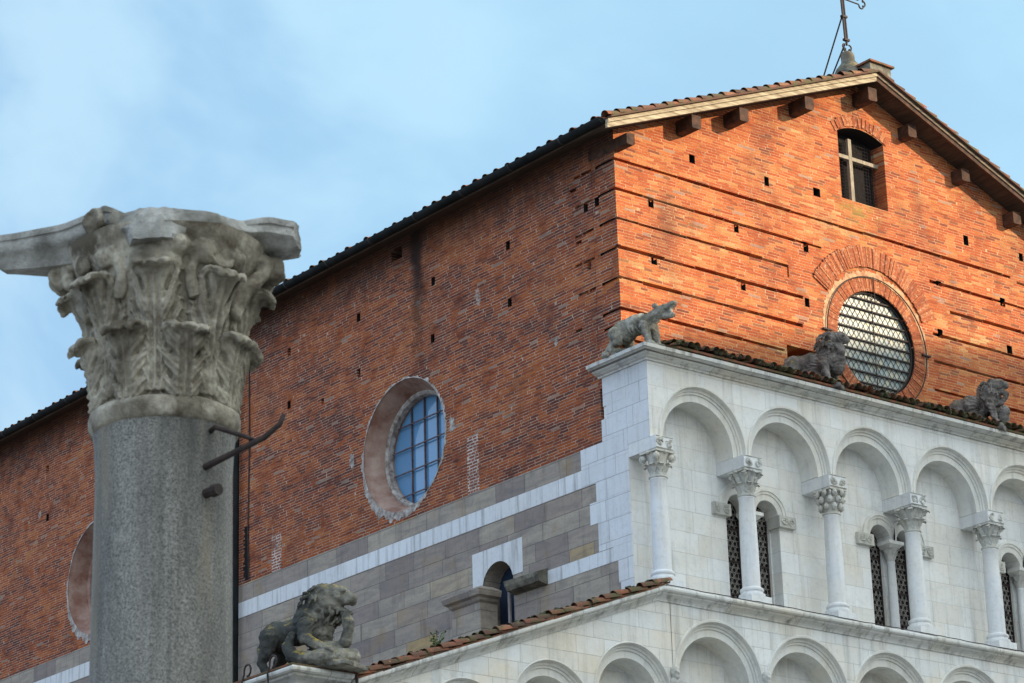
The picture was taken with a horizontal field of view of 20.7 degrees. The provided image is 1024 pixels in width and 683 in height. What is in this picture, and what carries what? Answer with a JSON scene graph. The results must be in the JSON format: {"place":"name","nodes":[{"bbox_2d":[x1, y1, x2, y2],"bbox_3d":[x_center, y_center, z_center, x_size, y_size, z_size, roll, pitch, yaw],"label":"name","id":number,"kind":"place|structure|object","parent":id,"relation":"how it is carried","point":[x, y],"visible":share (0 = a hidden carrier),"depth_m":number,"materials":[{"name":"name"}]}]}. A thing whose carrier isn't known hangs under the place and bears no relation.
{"place":"outdoors","nodes":[
{"label":"outdoors","id":0,"kind":"place"},
{"bbox_2d":[0,205,301,682],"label":"ancient column","id":1,"kind":"structure","parent":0,"point":[164,305],"depth_m":14.34,"materials":[{"name":"grey stone"}]},
{"bbox_2d":[0,58,1023,682],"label":"church","id":2,"kind":"structure","parent":0,"point":[486,458],"depth_m":45.08,"materials":[{"name":"brick"}]},
{"bbox_2d":[256,583,368,672],"bbox_3d":[-2.675,3.787,36.721,1.548,1.202,0.820,-11,-22,25],"label":"lion statue","id":3,"kind":"object","parent":2,"relation":"on","point":[313,623],"visible":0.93,"depth_m":36.51,"materials":[{"name":"stone"}]},
{"bbox_2d":[429,630,445,644],"bbox_3d":[-1.003,4.031,37.862,0.241,0.276,0.244,1,-20,-8],"label":"weed","id":4,"kind":"object","parent":2,"relation":"on","point":[434,640],"visible":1,"depth_m":37.83,"materials":[{"name":"green plant"}]},
{"bbox_2d":[472,537,522,624],"bbox_3d":[-0.073,4.112,43.730,0.370,1.840,1.260,14,-25,-36],"label":"side window","id":5,"kind":"structure","parent":2,"relation":"in","point":[510,552],"depth_m":43.95,"materials":[{"name":"white stone"}]},
{"bbox_2d":[601,300,676,358],"bbox_3d":[1.948,-0.156,42.178,1.307,0.706,0.499,-16,-24,34],"label":"beast statue","id":6,"kind":"object","parent":2,"relation":"on","point":[626,332],"visible":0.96,"depth_m":42.11,"materials":[{"name":"stone"}]},
{"bbox_2d":[711,483,795,598],"bbox_3d":[3.660,3.227,42.992,1.720,2.034,0.402,14,-25,-36],"label":"paired window","id":7,"kind":"structure","parent":2,"relation":"in","point":[723,507],"depth_m":43.22,"materials":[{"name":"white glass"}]},
{"bbox_2d":[783,331,848,390],"bbox_3d":[4.824,0.384,44.470,1.188,1.018,0.606,-11,-22,25],"label":"lion statue","id":8,"kind":"object","parent":2,"relation":"on","point":[828,358],"visible":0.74,"depth_m":44.28,"materials":[{"name":"grey stone"}]},
{"bbox_2d":[823,0,865,75],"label":"roof cross","id":9,"kind":"object","parent":2,"relation":"on","point":[849,61],"visible":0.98,"depth_m":48.03,"materials":[{"name":"metal"}]},
{"bbox_2d":[837,134,877,207],"bbox_3d":[5.759,-2.902,47.375,1.200,1.630,0.180,14,-25,-36],"label":"attic window","id":10,"kind":"structure","parent":2,"relation":"in","point":[856,167],"depth_m":47.47,"materials":[{"name":"glass"}]},
{"bbox_2d":[837,292,911,393],"bbox_3d":[5.953,0.052,46.191,1.860,1.860,0.088,14,-25,-36],"label":"round window","id":11,"kind":"structure","parent":2,"relation":"in","point":[877,353],"depth_m":46.26,"materials":[{"name":"clear glass"}]},
{"bbox_2d":[855,513,933,629],"bbox_3d":[6.081,3.814,44.828,1.720,2.034,0.401,14,-25,-36],"label":"paired window","id":12,"kind":"structure","parent":2,"relation":"in","point":[866,537],"depth_m":44.98,"materials":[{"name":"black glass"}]},
{"bbox_2d":[949,378,1009,431],"bbox_3d":[7.789,1.136,46.677,1.104,0.962,0.555,-11,-22,25],"label":"lion statue","id":13,"kind":"object","parent":2,"relation":"on","point":[987,400],"visible":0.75,"depth_m":46.52,"materials":[{"name":"grey stone"}]},
{"bbox_2d":[997,542,1023,642],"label":"paired window","id":14,"kind":"structure","parent":2,"relation":"in","point":[1005,547],"depth_m":46.69,"materials":[{"name":"black glass"}]},
{"bbox_2d":[0,0,1023,430],"label":"sky","id":15,"kind":"structure","parent":0,"point":[340,120],"materials":[{"name":"blue"}]}
]}

